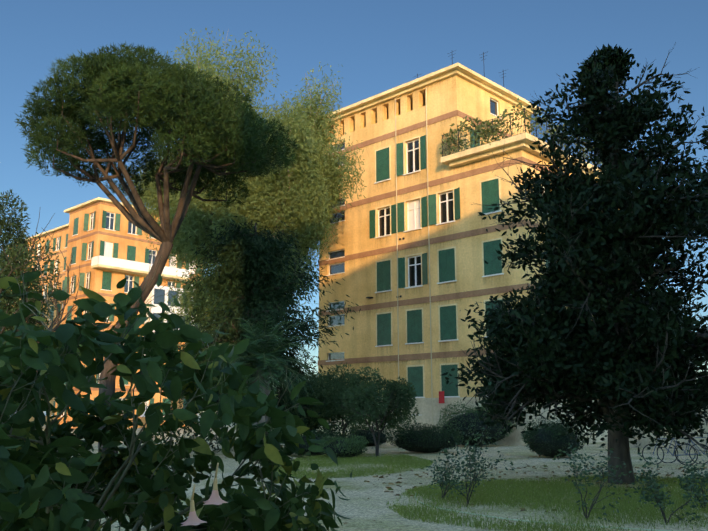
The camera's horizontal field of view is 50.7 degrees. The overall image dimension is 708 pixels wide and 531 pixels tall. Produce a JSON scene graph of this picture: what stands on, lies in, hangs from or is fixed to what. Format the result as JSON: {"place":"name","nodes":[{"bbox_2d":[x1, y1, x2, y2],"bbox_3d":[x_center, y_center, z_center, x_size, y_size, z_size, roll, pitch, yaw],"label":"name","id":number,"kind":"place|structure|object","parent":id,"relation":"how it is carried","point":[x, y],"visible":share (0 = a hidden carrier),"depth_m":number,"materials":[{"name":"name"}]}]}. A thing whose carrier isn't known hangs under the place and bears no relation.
{"place":"outdoors","nodes":[
{"label":"outdoors","id":0,"kind":"place"},
{"bbox_2d":[8,224,68,424],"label":"building","id":1,"kind":"structure","parent":0,"point":[60,237],"depth_m":109.43,"materials":[{"name":"orange paint"}]},
{"bbox_2d":[0,189,108,387],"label":"tree","id":2,"kind":"object","parent":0,"point":[11,251],"depth_m":33.09,"materials":[{"name":"green plant"}]},
{"bbox_2d":[54,197,201,427],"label":"building","id":3,"kind":"structure","parent":0,"point":[106,244],"depth_m":83.96,"materials":[{"name":"orange paint"}]},
{"bbox_2d":[15,41,300,453],"bbox_3d":[-7.699,-0.544,29.135,11.115,15.870,11.210,0,-11,-1],"label":"pine","id":4,"kind":"object","parent":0,"point":[169,92],"depth_m":27.92,"materials":[{"name":"green plant"}]},
{"bbox_2d":[0,217,352,530],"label":"shrub","id":5,"kind":"object","parent":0,"point":[29,502],"depth_m":3.99,"materials":[{"name":"green plant"}]},
{"bbox_2d":[120,27,366,330],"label":"eucalyptus","id":6,"kind":"object","parent":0,"point":[309,204],"depth_m":42.85,"materials":[{"name":"green plant"}]},
{"bbox_2d":[137,213,372,452],"bbox_3d":[-4.333,4.530,34.889,11.162,14.122,11.401,0,-11,-1],"label":"dark tree","id":7,"kind":"object","parent":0,"point":[235,247],"depth_m":34.99,"materials":[{"name":"green plant"}]},
{"bbox_2d":[200,315,317,439],"bbox_3d":[-3.800,4.861,30.093,4.725,5.564,4.582,0,-11,-1],"label":"palm","id":8,"kind":"object","parent":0,"point":[258,357],"depth_m":29.81,"materials":[{"name":"green plant"}]},
{"bbox_2d":[277,372,336,431],"bbox_3d":[-1.944,6.680,34.406,3.261,3.632,3.605,0,-11,-1],"label":"tree","id":9,"kind":"object","parent":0,"point":[310,378],"depth_m":33.67,"materials":[{"name":"green plant"}]},
{"bbox_2d":[309,362,377,436],"bbox_3d":[-0.345,6.274,33.120,3.408,3.944,3.156,0,-11,-1],"label":"tree","id":10,"kind":"object","parent":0,"point":[333,389],"depth_m":32.54,"materials":[{"name":"green plant"}]},
{"bbox_2d":[0,0,707,411],"label":"sky","id":11,"kind":"structure","parent":0,"point":[380,46],"materials":[{"name":"blue"}]},
{"bbox_2d":[347,425,389,446],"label":"low shrub","id":12,"kind":"object","parent":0,"point":[372,443],"depth_m":38.29,"materials":[{"name":"green plant"}]},
{"bbox_2d":[35,413,707,530],"bbox_3d":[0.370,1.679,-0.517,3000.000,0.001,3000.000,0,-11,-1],"label":"gravel ground","id":13,"kind":"structure","parent":0,"point":[360,509],"depth_m":19.18,"materials":[{"name":"grey gravel"}]},
{"bbox_2d":[293,428,344,455],"bbox_3d":[-1.627,7.185,30.411,2.617,1.163,1.845,0,-11,-1],"label":"low shrub","id":14,"kind":"object","parent":13,"relation":"on","point":[320,433],"depth_m":30.12,"materials":[{"name":"green plant"}]},
{"bbox_2d":[384,422,464,452],"bbox_3d":[3.069,7.543,32.816,3.604,1.381,2.093,0,-11,-1],"label":"hedge shrub","id":15,"kind":"object","parent":13,"relation":"on","point":[412,429],"depth_m":32.31,"materials":[{"name":"green plant"}]},
{"bbox_2d":[205,452,707,527],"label":"ground litter","id":16,"kind":"object","parent":13,"relation":"on","point":[568,471],"visible":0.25,"depth_m":20.77,"materials":[{"name":"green plant"}]},
{"bbox_2d":[520,415,585,457],"bbox_3d":[7.868,6.781,29.642,2.559,1.675,2.475,0,-11,-1],"label":"round shrub","id":17,"kind":"object","parent":13,"relation":"on","point":[528,435],"depth_m":28.94,"materials":[{"name":"green plant"}]},
{"bbox_2d":[629,409,707,449],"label":"boundary wall","id":18,"kind":"structure","parent":13,"relation":"on","point":[644,442],"depth_m":36.04,"materials":[{"name":"paint"}]},
{"bbox_2d":[642,433,707,464],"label":"bicycles","id":19,"kind":"object","parent":13,"relation":"on","point":[677,454],"visible":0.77,"depth_m":25.80,"materials":[{"name":"black metal"}]},
{"bbox_2d":[318,50,607,445],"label":"building","id":20,"kind":"structure","parent":0,"point":[425,213],"depth_m":46.91,"materials":[{"name":"yellow paint"}]},
{"bbox_2d":[324,84,521,368],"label":"facade stains","id":21,"kind":"object","parent":20,"relation":"on","point":[408,235],"visible":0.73,"depth_m":48.00,"materials":[{"name":"brown"}]},
{"bbox_2d":[439,98,624,163],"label":"terrace plants","id":22,"kind":"object","parent":20,"relation":"attached to","point":[493,128],"visible":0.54,"depth_m":43.44,"materials":[{"name":"green plant"}]},
{"bbox_2d":[436,400,515,445],"bbox_3d":[6.454,8.252,39.117,4.386,2.441,2.798,0,-11,-1],"label":"light shrub","id":23,"kind":"object","parent":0,"point":[493,430],"depth_m":38.29,"materials":[{"name":"green plant"}]},
{"bbox_2d":[440,43,707,484],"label":"magnolia","id":24,"kind":"object","parent":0,"point":[590,355],"depth_m":18.13,"materials":[{"name":"green plant"}]},
{"label":"lawn","id":25,"kind":"structure","parent":0,"visible":0},
{"bbox_2d":[426,441,477,499],"bbox_3d":[1.978,4.110,14.912,1.046,1.181,1.031,0,-11,-1],"label":"shrub","id":26,"kind":"object","parent":25,"relation":"on","point":[444,467],"depth_m":15.01,"materials":[{"name":"green plant"}]},
{"bbox_2d":[439,425,515,506],"bbox_3d":[2.329,3.830,14.347,1.479,1.510,1.095,0,-11,-1],"label":"shrub","id":27,"kind":"object","parent":25,"relation":"on","point":[474,450],"depth_m":14.20,"materials":[{"name":"green plant"}]},
{"bbox_2d":[416,487,675,530],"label":"edging","id":28,"kind":"object","parent":25,"relation":"on","point":[552,523],"visible":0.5,"depth_m":11.94,"materials":[{"name":"beige stone"}]},
{"bbox_2d":[386,475,707,530],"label":"lawn","id":29,"kind":"structure","parent":25,"relation":"on","point":[541,494],"depth_m":14.22,"materials":[{"name":"green plant"}]},
{"bbox_2d":[552,433,636,521],"bbox_3d":[4.024,3.462,12.247,1.023,1.428,1.713,-8,-14,35],"label":"shrub","id":30,"kind":"object","parent":25,"relation":"on","point":[605,473],"depth_m":12.13,"materials":[{"name":"green plant"}]},
{"bbox_2d":[631,452,707,524],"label":"shrub","id":31,"kind":"object","parent":25,"relation":"on","point":[650,490],"depth_m":11.79,"materials":[{"name":"green plant"}]},
{"bbox_2d":[674,449,707,508],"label":"shrub","id":32,"kind":"object","parent":25,"relation":"on","point":[684,480],"depth_m":13.56,"materials":[{"name":"green plant"}]},
{"label":"lawn","id":33,"kind":"structure","parent":0,"visible":0},
{"bbox_2d":[318,434,368,457],"bbox_3d":[-0.446,6.991,28.848,2.067,0.963,1.866,0,-11,-1],"label":"low shrub","id":34,"kind":"object","parent":33,"relation":"on","point":[354,442],"depth_m":28.40,"materials":[{"name":"green plant"}]},
{"bbox_2d":[275,453,432,479],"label":"lawn","id":35,"kind":"structure","parent":33,"relation":"on","point":[414,463],"depth_m":24.54,"materials":[{"name":"green plant"}]},
{"bbox_2d":[340,366,418,457],"bbox_3d":[1.019,5.744,29.521,3.300,3.600,3.400,0,-11,-1],"label":"tree","id":36,"kind":"object","parent":33,"relation":"on","point":[370,388],"depth_m":29.51,"materials":[{"name":"green plant"}]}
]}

